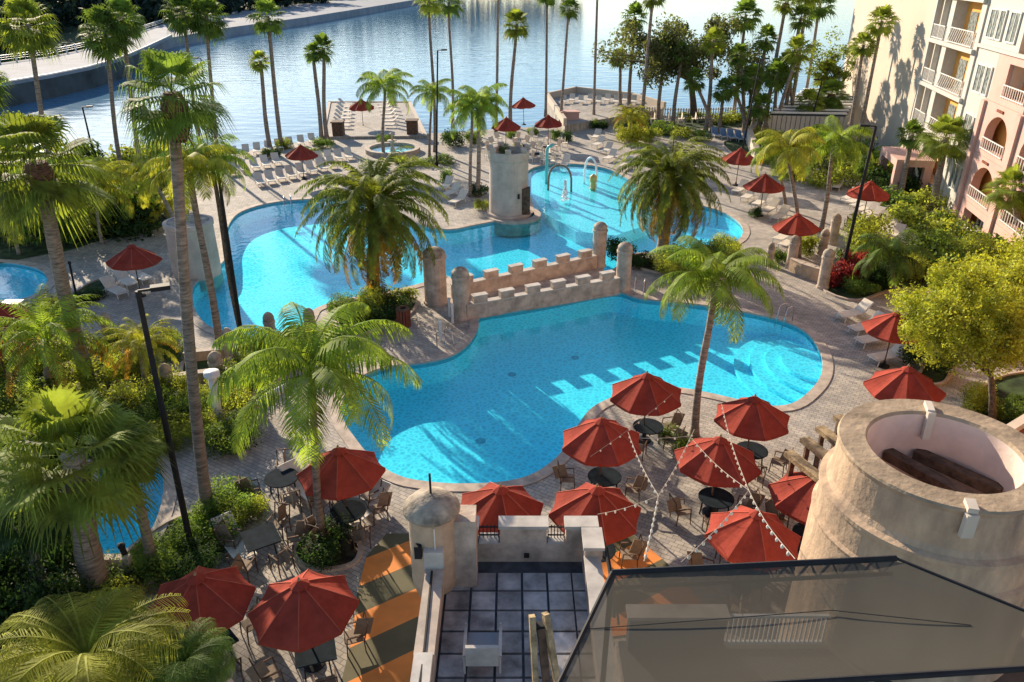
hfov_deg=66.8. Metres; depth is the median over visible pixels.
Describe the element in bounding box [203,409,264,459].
shrub
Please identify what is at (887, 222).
shrub
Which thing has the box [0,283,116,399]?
date palm
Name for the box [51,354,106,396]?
shrub
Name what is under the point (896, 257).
queen palm
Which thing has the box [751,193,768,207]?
sun lounger
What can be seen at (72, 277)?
bollard
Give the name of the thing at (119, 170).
shrub
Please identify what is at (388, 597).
patio
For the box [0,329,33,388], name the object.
palm tree
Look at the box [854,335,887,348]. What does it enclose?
sun lounger
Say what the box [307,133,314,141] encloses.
sun lounger
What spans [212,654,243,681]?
patio chair
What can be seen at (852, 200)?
sun lounger
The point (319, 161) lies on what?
sun lounger
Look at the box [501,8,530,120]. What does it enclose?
fan palm
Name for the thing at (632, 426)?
string light
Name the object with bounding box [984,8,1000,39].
window
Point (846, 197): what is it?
sun lounger
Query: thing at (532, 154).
garden chair
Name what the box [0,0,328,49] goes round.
wood
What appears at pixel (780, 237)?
sun lounger
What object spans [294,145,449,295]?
date palm
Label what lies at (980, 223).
window
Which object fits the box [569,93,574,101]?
sun lounger
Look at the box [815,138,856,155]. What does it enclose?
shrub
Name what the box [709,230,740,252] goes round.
shrub
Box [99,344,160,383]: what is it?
shrub
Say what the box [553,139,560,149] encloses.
garden chair
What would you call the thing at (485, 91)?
queen palm
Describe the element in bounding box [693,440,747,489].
string light
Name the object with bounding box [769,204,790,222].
sun lounger
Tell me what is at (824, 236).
pillar
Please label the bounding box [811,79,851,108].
fan palm
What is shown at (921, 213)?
shrub
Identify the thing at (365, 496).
patio chair
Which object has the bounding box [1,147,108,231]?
queen palm
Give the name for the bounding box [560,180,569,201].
water jet
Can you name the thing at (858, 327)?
sun lounger
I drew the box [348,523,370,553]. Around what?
patio chair
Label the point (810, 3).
fan palm
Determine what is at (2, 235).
shrub
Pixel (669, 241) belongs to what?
shrub
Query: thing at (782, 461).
patio chair
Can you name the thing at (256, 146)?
sun lounger
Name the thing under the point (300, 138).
sun lounger
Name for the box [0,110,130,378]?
fan palm
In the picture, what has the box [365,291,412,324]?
shrub
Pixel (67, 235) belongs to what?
shrub
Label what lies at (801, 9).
fan palm
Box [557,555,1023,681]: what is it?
canopy
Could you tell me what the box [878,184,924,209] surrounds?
shrub
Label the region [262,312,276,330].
pillar
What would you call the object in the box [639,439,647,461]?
patio chair
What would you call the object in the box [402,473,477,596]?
turret
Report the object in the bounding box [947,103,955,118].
balcony door
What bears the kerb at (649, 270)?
on the planting bed at (650, 267)
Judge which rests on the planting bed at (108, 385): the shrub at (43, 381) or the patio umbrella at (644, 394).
the shrub at (43, 381)
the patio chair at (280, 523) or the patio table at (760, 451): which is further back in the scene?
the patio table at (760, 451)
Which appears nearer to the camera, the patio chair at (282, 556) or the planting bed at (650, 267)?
the patio chair at (282, 556)
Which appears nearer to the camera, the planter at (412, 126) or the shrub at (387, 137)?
the shrub at (387, 137)
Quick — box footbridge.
[447,268,619,317]
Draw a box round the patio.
[341,533,669,681]
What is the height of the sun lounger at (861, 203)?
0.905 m
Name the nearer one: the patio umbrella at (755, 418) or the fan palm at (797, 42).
the patio umbrella at (755, 418)
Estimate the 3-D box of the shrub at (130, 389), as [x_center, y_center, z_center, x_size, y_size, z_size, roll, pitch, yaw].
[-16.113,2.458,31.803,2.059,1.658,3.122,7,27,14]
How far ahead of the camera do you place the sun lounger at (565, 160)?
71.39 m
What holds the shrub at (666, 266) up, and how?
on the planting bed at (650, 267)
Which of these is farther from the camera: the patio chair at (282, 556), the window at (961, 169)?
the window at (961, 169)
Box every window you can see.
[947,161,961,191]
[955,166,962,193]
[962,112,974,142]
[967,116,976,143]
[971,63,987,93]
[976,218,983,227]
[980,66,993,96]
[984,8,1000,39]
[994,9,1008,40]
[1004,11,1022,44]
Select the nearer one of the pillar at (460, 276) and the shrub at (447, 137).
the pillar at (460, 276)
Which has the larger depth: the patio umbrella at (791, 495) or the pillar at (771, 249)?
the pillar at (771, 249)
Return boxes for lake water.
[0,0,855,156]
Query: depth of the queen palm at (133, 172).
49.82 m
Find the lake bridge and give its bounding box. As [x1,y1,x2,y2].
[0,19,171,106]
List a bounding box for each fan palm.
[0,0,65,153]
[0,71,15,114]
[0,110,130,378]
[0,382,174,593]
[0,474,74,590]
[75,4,139,171]
[90,415,171,577]
[97,0,148,159]
[113,47,238,518]
[157,0,206,145]
[185,0,230,142]
[244,0,285,148]
[246,49,272,148]
[302,42,324,139]
[309,31,334,138]
[414,0,444,151]
[435,0,466,127]
[494,0,498,131]
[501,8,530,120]
[535,0,557,116]
[557,0,579,121]
[592,0,597,114]
[608,48,628,104]
[618,0,648,104]
[640,0,665,118]
[653,31,674,122]
[669,41,693,124]
[682,66,713,132]
[700,25,730,131]
[709,76,736,133]
[717,74,748,130]
[727,42,753,132]
[728,0,764,113]
[739,63,767,129]
[741,92,774,139]
[750,23,778,125]
[759,55,795,110]
[761,0,796,129]
[773,51,803,105]
[778,33,815,110]
[784,4,814,107]
[792,0,821,99]
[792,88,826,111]
[805,0,837,87]
[807,59,841,89]
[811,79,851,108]
[847,31,879,135]
[857,4,901,140]
[894,118,926,194]
[913,113,972,210]
[979,163,1023,226]
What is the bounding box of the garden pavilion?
[1006,414,1023,433]
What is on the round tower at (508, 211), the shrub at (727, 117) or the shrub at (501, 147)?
the shrub at (501, 147)
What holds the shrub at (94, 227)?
on the planting bed at (28, 250)
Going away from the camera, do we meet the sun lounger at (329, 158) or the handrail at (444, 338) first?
the handrail at (444, 338)
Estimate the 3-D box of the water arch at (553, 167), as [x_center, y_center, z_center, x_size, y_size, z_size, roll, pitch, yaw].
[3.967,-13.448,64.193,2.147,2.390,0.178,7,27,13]
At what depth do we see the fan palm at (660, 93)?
87.23 m
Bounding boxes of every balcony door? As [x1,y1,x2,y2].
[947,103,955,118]
[953,58,967,89]
[964,11,978,43]
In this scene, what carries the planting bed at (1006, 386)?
on the ground
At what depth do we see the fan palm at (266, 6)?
72.63 m
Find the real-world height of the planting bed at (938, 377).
0.001 m
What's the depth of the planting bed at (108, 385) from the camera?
34.86 m
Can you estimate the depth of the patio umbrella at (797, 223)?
47.53 m
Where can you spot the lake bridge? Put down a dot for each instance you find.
(71, 72)
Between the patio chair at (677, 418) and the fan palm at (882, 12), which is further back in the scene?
the fan palm at (882, 12)
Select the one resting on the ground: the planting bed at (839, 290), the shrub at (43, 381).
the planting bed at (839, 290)
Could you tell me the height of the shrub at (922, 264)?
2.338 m
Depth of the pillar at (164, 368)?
33.43 m
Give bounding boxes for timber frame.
[528,611,559,681]
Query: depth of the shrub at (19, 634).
20.61 m
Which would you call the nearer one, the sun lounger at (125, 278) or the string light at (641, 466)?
the string light at (641, 466)
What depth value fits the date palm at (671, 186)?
46.20 m
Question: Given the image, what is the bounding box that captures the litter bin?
[395,305,410,327]
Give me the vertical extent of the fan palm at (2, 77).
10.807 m
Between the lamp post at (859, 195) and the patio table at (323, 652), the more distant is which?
the lamp post at (859, 195)
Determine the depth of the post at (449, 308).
40.93 m
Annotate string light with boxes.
[590,393,672,456]
[600,496,657,514]
[628,433,657,494]
[644,496,658,560]
[658,429,694,495]
[680,490,748,562]
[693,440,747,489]
[722,407,748,489]
[749,491,794,558]
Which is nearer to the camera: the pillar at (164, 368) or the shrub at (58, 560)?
the shrub at (58, 560)
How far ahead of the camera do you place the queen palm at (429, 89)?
71.17 m
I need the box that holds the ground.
[10,115,1023,681]
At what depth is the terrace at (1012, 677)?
14.20 m
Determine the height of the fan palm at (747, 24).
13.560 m
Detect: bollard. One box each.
[67,261,76,293]
[117,542,137,577]
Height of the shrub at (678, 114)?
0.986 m
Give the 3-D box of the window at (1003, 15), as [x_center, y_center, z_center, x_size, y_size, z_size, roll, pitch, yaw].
[32.905,-21.249,52.211,0.100,1.930,0.980,4,26,9]
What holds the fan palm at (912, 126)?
on the ground
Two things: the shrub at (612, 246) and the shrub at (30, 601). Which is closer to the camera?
the shrub at (30, 601)
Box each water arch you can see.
[547,164,571,191]
[583,157,597,186]
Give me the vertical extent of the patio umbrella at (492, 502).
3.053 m
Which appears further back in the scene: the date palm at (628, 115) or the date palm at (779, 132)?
the date palm at (628, 115)
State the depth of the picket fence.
92.61 m
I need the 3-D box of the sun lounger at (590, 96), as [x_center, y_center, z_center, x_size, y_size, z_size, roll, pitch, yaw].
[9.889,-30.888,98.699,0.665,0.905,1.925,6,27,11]
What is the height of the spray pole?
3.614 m
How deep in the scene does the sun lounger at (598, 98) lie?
98.00 m
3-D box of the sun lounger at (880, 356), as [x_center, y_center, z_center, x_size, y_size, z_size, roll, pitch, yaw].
[17.698,0.546,36.456,1.925,0.905,0.665,-9,28,-18]
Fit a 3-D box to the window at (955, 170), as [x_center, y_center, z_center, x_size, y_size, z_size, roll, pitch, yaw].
[33.143,-12.341,58.119,0.100,1.930,1.580,4,26,9]
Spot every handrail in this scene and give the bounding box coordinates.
[283,195,291,211]
[436,328,454,350]
[633,277,645,294]
[774,303,794,329]
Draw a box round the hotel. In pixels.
[843,0,1023,256]
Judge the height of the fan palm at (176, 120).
15.042 m
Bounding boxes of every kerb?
[16,510,244,608]
[72,277,114,293]
[179,359,279,415]
[291,527,362,572]
[335,295,418,336]
[631,252,724,279]
[723,138,875,182]
[822,268,937,301]
[918,357,954,385]
[969,370,1023,410]
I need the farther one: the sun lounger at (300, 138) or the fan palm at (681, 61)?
the fan palm at (681, 61)
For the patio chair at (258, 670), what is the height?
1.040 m
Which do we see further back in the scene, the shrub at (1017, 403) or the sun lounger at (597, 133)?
the sun lounger at (597, 133)
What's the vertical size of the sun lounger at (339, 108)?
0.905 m
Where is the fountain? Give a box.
[365,132,419,157]
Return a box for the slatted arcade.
[767,88,852,133]
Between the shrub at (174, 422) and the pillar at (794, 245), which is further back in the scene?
the pillar at (794, 245)
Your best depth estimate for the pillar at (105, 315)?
38.57 m
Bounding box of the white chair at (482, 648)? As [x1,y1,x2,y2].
[462,622,501,673]
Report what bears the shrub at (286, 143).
on the ground
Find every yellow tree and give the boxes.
[884,252,1023,419]
[958,226,1023,308]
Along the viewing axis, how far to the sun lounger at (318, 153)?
72.89 m
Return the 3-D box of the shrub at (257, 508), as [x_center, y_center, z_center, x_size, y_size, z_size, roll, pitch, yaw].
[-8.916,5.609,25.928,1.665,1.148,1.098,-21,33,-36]
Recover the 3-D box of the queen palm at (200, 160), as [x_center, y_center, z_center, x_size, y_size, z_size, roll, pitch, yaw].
[-13.893,-4.024,34.944,3.920,10.456,4.228,-9,28,-18]
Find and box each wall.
[103,554,136,582]
[173,367,229,384]
[183,346,224,360]
[450,248,597,298]
[466,270,620,319]
[746,121,758,156]
[788,257,819,281]
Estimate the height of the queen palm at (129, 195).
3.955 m
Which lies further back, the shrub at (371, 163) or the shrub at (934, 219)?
the shrub at (371, 163)
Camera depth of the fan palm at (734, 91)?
80.37 m
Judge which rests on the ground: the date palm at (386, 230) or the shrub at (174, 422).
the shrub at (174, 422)
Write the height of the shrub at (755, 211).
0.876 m
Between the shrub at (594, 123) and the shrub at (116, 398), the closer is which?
the shrub at (116, 398)
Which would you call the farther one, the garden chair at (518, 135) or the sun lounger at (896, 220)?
the garden chair at (518, 135)
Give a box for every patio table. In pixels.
[210,628,238,654]
[240,522,281,564]
[264,468,297,501]
[294,638,336,681]
[329,500,365,537]
[332,497,367,533]
[587,467,621,487]
[601,543,615,562]
[633,418,663,444]
[698,487,734,513]
[737,441,767,469]
[792,523,805,541]
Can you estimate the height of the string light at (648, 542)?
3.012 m
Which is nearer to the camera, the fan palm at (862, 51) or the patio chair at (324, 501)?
the patio chair at (324, 501)
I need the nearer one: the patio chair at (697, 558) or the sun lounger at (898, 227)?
the patio chair at (697, 558)
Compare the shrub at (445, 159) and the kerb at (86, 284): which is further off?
the shrub at (445, 159)
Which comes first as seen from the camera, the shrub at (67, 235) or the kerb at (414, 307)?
the kerb at (414, 307)
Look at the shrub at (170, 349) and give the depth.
36.71 m
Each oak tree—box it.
[592,11,761,117]
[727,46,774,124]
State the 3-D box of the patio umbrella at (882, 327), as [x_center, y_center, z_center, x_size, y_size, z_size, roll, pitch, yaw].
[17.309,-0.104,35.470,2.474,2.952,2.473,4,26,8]
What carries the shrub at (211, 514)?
on the planting bed at (136, 581)
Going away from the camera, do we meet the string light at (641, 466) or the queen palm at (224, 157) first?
the string light at (641, 466)
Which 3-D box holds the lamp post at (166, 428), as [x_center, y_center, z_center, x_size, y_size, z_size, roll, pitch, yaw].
[-9.803,2.633,22.867,1.138,9.125,0.331,-8,27,-15]
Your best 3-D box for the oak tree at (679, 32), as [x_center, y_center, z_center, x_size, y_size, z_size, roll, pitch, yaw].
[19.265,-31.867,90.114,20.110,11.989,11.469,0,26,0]
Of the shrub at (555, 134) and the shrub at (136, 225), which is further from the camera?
the shrub at (555, 134)
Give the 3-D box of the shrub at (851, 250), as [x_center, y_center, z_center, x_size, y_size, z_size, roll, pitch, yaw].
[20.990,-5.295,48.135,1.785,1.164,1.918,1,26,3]
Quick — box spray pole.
[545,144,553,183]
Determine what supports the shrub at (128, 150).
on the planting bed at (28, 250)
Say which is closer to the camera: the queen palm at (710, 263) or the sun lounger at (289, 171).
the queen palm at (710, 263)
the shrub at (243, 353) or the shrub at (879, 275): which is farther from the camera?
the shrub at (879, 275)
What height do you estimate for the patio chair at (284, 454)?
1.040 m
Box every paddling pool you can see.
[0,259,53,301]
[91,452,176,553]
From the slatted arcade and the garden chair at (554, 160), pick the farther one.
the slatted arcade
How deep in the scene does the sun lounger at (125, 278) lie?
45.10 m
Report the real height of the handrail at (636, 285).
1.230 m
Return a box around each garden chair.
[484,148,487,160]
[488,136,497,145]
[494,132,502,141]
[512,131,520,141]
[521,135,530,143]
[529,130,537,139]
[529,150,534,162]
[530,141,535,147]
[537,140,543,151]
[539,152,544,163]
[544,132,551,142]
[550,153,556,164]
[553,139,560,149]
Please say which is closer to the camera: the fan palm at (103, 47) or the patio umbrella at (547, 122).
the fan palm at (103, 47)
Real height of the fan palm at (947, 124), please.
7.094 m
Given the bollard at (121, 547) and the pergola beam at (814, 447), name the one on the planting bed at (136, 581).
the bollard at (121, 547)
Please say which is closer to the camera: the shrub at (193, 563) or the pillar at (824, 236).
the shrub at (193, 563)
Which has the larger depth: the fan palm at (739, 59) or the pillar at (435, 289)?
the fan palm at (739, 59)
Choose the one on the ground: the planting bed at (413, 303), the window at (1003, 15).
the planting bed at (413, 303)
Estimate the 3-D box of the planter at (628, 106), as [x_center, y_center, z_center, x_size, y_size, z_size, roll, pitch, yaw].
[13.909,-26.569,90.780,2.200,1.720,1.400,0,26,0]
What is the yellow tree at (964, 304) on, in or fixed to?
on the planting bed at (1006, 386)
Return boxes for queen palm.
[0,177,40,254]
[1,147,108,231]
[50,157,136,244]
[92,180,160,233]
[108,150,187,216]
[138,136,236,346]
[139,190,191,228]
[164,133,255,326]
[206,301,422,545]
[355,68,415,151]
[409,78,451,156]
[443,88,503,196]
[448,83,508,196]
[644,235,783,437]
[745,138,791,204]
[753,127,825,257]
[797,115,876,232]
[851,229,935,295]
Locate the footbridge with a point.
(594, 273)
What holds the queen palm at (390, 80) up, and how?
on the ground
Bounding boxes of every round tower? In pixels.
[162,214,223,291]
[485,142,540,235]
[797,399,1023,681]
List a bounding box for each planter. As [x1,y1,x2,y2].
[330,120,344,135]
[405,118,418,134]
[560,110,579,119]
[622,105,639,121]
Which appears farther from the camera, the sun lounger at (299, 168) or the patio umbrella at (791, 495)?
the sun lounger at (299, 168)
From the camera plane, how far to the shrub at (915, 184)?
62.51 m
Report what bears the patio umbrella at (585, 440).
on the ground
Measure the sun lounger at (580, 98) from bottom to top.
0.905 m
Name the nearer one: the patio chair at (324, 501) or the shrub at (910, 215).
the patio chair at (324, 501)
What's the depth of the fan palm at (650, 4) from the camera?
84.97 m
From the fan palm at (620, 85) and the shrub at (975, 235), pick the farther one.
the fan palm at (620, 85)
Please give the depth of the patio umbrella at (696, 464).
25.10 m
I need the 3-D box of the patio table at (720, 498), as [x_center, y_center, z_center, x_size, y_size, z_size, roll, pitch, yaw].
[6.890,5.603,26.335,1.200,0.742,1.200,-20,33,-35]
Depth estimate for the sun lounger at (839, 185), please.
64.12 m
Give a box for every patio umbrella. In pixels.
[0,303,33,358]
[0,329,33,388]
[105,242,161,296]
[147,565,255,655]
[247,569,358,672]
[285,143,317,179]
[296,444,385,528]
[349,99,373,120]
[461,482,543,534]
[491,116,520,144]
[512,97,535,124]
[534,114,561,145]
[548,482,640,544]
[562,416,640,474]
[610,371,680,443]
[674,434,761,517]
[705,505,800,562]
[714,393,789,448]
[722,147,755,185]
[743,172,784,216]
[768,472,818,552]
[772,212,820,235]
[846,179,889,213]
[862,310,924,368]
[863,364,946,401]
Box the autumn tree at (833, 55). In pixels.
[803,25,857,94]
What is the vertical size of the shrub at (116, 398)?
2.041 m
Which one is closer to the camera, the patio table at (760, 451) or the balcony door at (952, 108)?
the patio table at (760, 451)
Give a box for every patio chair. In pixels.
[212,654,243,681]
[213,519,242,551]
[226,553,258,582]
[233,475,261,494]
[239,596,260,645]
[245,656,284,681]
[266,501,291,540]
[268,544,294,577]
[275,448,292,468]
[280,487,301,516]
[286,515,310,552]
[303,513,315,545]
[306,495,331,518]
[306,524,335,546]
[312,668,337,681]
[329,500,338,509]
[344,610,373,656]
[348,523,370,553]
[359,478,381,502]
[368,487,392,525]
[552,460,574,490]
[619,534,646,568]
[625,472,649,500]
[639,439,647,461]
[662,409,684,429]
[663,426,687,449]
[667,493,691,526]
[687,546,714,564]
[701,515,709,540]
[715,551,723,563]
[736,488,765,508]
[747,462,766,487]
[765,498,789,527]
[768,447,793,476]
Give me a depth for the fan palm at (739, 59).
81.56 m
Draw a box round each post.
[82,105,93,151]
[135,282,197,554]
[193,57,212,139]
[217,172,244,336]
[435,49,446,166]
[438,320,441,340]
[447,297,450,316]
[450,304,453,322]
[590,174,596,190]
[742,58,769,148]
[813,79,822,111]
[837,124,877,277]
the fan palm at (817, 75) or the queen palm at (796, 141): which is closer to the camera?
the queen palm at (796, 141)
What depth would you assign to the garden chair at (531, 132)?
81.26 m
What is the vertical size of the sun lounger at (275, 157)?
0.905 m
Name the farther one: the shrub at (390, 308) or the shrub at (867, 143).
the shrub at (867, 143)
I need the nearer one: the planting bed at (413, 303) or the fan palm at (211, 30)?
the planting bed at (413, 303)
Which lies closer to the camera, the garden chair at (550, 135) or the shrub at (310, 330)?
the shrub at (310, 330)
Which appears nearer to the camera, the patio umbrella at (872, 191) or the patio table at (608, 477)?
the patio table at (608, 477)
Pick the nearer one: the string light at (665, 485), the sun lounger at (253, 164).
the string light at (665, 485)
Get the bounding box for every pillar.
[98,312,111,336]
[158,363,172,394]
[207,351,223,372]
[221,327,235,360]
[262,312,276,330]
[303,308,314,328]
[422,246,447,306]
[451,266,469,320]
[592,221,607,267]
[616,242,632,291]
[765,242,774,266]
[785,235,799,268]
[816,229,829,255]
[816,248,834,289]
[828,213,841,244]
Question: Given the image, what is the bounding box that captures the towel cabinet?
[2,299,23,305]
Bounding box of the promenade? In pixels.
[145,0,417,50]
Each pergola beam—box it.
[779,449,818,519]
[799,436,827,471]
[813,425,837,468]
[831,414,843,448]
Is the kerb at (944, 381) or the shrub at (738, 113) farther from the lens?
the shrub at (738, 113)
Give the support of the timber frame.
on the roof terrace at (527, 565)
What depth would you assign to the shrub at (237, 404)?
31.46 m
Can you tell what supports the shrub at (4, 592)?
on the planting bed at (136, 581)
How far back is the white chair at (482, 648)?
15.50 m
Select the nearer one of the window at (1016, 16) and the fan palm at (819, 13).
the window at (1016, 16)
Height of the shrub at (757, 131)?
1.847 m
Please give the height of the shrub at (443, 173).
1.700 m
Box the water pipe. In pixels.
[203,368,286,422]
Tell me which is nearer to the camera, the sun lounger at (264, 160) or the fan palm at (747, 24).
the sun lounger at (264, 160)
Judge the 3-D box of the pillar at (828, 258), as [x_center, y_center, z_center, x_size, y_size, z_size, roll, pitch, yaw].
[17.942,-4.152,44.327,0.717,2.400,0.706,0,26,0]
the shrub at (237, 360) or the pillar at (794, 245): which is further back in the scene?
the pillar at (794, 245)
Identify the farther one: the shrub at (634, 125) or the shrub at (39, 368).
the shrub at (634, 125)
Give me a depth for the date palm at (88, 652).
15.76 m
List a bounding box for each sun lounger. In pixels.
[99,275,128,299]
[113,270,138,289]
[128,270,152,284]
[211,511,257,560]
[239,159,249,172]
[241,144,249,153]
[249,157,260,170]
[253,142,260,154]
[253,172,265,187]
[259,154,270,168]
[263,169,275,184]
[270,152,281,165]
[274,167,285,182]
[278,458,308,507]
[284,165,296,179]
[286,136,294,148]
[295,162,306,176]
[297,135,304,145]
[304,160,317,173]
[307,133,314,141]
[313,151,320,162]
[315,158,327,171]
[324,149,330,161]
[325,155,337,169]
[334,112,351,120]
[334,148,342,160]
[335,109,351,116]
[336,105,351,112]
[338,98,352,104]
[344,147,352,160]
[438,175,453,191]
[442,182,460,198]
[448,189,467,206]
[560,154,570,165]
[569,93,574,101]
[578,95,583,103]
[586,93,592,102]
[591,129,601,139]
[591,136,605,147]
[596,95,601,104]
[600,142,613,154]
[603,149,617,161]
[604,93,610,101]
[613,95,618,101]
[619,156,633,169]
[631,95,636,102]
[711,127,720,137]
[719,128,727,139]
[727,129,736,140]
[731,179,748,193]
[734,130,743,138]
[740,190,754,201]
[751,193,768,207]
[761,197,780,214]
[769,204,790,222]
[772,233,787,241]
[777,235,791,250]
[831,177,844,189]
[835,298,873,322]
[840,187,853,202]
[844,198,856,204]
[847,310,884,335]
[849,200,864,208]
[854,201,874,214]
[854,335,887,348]
[859,201,880,219]
[866,206,886,218]
[867,344,909,366]
[877,210,890,218]
[880,218,901,233]
[885,223,906,237]
[891,227,908,241]
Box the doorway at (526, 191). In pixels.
[522,187,529,214]
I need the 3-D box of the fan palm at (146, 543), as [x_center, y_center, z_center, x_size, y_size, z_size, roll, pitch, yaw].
[-10.853,4.714,22.729,2.336,5.543,2.236,0,26,0]
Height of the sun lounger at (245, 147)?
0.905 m
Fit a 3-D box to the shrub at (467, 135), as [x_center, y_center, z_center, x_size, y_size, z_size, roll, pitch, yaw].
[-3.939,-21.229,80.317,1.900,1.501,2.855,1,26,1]
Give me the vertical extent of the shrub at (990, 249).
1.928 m
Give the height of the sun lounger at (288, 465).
0.905 m
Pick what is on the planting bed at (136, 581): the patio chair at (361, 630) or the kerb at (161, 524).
the kerb at (161, 524)
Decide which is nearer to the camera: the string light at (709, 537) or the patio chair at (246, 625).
the string light at (709, 537)
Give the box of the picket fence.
[644,106,778,118]
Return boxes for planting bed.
[0,183,170,262]
[0,353,176,471]
[0,515,223,681]
[77,280,104,293]
[183,359,275,412]
[296,532,357,566]
[339,297,415,334]
[615,120,762,129]
[636,254,718,276]
[724,139,875,180]
[828,262,1023,317]
[921,364,946,382]
[974,374,1023,423]
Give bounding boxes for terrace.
[410,516,611,681]
[547,86,665,131]
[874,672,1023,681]
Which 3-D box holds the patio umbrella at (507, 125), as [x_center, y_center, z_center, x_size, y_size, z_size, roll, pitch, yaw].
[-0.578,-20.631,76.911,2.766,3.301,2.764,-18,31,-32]
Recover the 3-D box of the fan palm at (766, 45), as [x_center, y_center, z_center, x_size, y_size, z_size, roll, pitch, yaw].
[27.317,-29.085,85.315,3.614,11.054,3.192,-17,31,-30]
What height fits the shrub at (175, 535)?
1.110 m
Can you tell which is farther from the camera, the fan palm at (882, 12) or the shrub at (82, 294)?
the fan palm at (882, 12)
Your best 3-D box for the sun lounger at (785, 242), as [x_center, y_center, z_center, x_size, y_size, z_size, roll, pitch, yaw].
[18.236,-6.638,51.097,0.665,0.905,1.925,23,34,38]
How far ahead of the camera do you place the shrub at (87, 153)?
67.93 m
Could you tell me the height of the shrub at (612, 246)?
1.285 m
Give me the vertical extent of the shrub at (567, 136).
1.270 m
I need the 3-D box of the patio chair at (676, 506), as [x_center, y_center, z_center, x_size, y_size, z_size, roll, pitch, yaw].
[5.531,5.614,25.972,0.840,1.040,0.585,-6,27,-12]
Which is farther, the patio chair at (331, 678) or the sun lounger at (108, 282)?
the sun lounger at (108, 282)
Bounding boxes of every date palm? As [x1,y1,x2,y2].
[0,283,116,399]
[0,585,191,681]
[95,314,181,393]
[131,617,237,681]
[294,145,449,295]
[608,104,651,138]
[608,135,731,258]
[760,129,817,169]
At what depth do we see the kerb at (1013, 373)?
35.34 m
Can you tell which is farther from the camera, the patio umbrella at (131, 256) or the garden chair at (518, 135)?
the garden chair at (518, 135)
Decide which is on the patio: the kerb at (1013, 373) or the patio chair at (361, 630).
the patio chair at (361, 630)
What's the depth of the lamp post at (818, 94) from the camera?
79.32 m
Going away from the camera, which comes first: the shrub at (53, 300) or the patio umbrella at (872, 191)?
the shrub at (53, 300)
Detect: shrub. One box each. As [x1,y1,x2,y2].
[0,159,22,186]
[0,214,44,242]
[0,337,57,380]
[0,376,55,417]
[0,377,90,415]
[0,517,78,591]
[0,521,29,634]
[0,547,97,641]
[0,607,101,669]
[1,404,60,469]
[12,298,50,334]
[18,209,93,245]
[25,573,151,651]
[32,326,103,366]
[33,292,81,318]
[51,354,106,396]
[57,138,104,158]
[71,203,142,239]
[72,383,144,434]
[73,291,93,304]
[80,149,132,167]
[80,285,108,303]
[85,182,160,241]
[90,152,144,197]
[91,323,127,355]
[96,374,154,408]
[96,543,179,598]
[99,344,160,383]
[104,141,165,169]
[120,383,175,424]
[129,513,213,567]
[132,185,189,221]
[144,325,180,352]
[145,363,200,396]
[146,409,191,453]
[154,330,183,363]
[156,387,212,430]
[161,534,228,581]
[169,383,211,411]
[183,407,230,440]
[187,495,249,549]
[196,473,255,516]
[203,358,247,412]
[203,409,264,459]
[219,349,270,386]
[220,377,262,421]
[222,491,270,526]
[233,338,271,361]
[261,146,281,157]
[274,136,293,149]
[277,321,336,345]
[293,510,356,572]
[305,146,322,155]
[311,136,335,148]
[325,292,357,318]
[327,291,383,328]
[356,281,397,317]
[357,157,379,170]
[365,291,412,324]
[376,133,394,141]
[390,285,419,304]
[393,154,419,164]
[417,153,455,164]
[439,128,465,146]
[440,166,452,182]
[465,129,482,143]
[472,182,488,196]
[473,198,488,209]
[498,143,509,153]
[506,131,516,137]
[526,125,538,134]
[550,128,562,139]
[562,129,572,141]
[590,118,597,127]
[595,119,608,128]
[606,236,636,260]
[613,124,642,142]
[626,113,648,126]
[628,124,647,138]
[632,250,654,269]
[637,125,663,143]
[650,120,677,136]
[650,251,692,277]
[657,422,692,450]
[664,233,713,263]
[670,125,693,138]
[675,110,705,121]
[690,127,712,141]
[694,236,735,267]
[703,110,741,123]
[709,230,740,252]
[723,240,746,266]
[734,110,769,121]
[747,205,762,217]
[753,126,770,145]
[773,247,787,263]
[782,159,801,180]
[801,163,840,188]
[801,234,822,257]
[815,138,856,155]
[822,152,874,173]
[827,162,861,186]
[829,258,856,287]
[834,245,861,264]
[836,132,878,158]
[838,247,872,278]
[839,212,902,250]
[840,275,881,294]
[842,209,894,237]
[850,145,895,163]
[852,155,886,180]
[865,167,914,190]
[866,254,900,289]
[874,158,909,172]
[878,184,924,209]
[881,200,926,226]
[883,172,931,193]
[885,244,934,282]
[891,204,963,232]
[896,338,961,375]
[898,185,950,210]
[900,225,959,267]
[906,207,973,238]
[907,223,966,252]
[917,239,977,277]
[930,227,999,260]
[948,218,1008,253]
[958,380,1005,419]
[964,238,1019,261]
[996,394,1023,420]
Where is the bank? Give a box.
[0,0,426,62]
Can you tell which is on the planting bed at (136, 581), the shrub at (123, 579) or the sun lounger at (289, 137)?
the shrub at (123, 579)
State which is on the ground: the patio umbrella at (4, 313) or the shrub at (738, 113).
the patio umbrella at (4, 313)
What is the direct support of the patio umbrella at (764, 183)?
on the ground
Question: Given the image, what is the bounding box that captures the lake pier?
[323,101,426,138]
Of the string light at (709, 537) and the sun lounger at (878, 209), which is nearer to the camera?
the string light at (709, 537)
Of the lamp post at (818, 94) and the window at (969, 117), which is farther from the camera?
the lamp post at (818, 94)
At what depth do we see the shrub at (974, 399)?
32.57 m
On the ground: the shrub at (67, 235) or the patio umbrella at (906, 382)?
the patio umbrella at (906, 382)
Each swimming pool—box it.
[190,162,749,339]
[330,291,832,491]
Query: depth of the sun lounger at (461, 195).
60.48 m

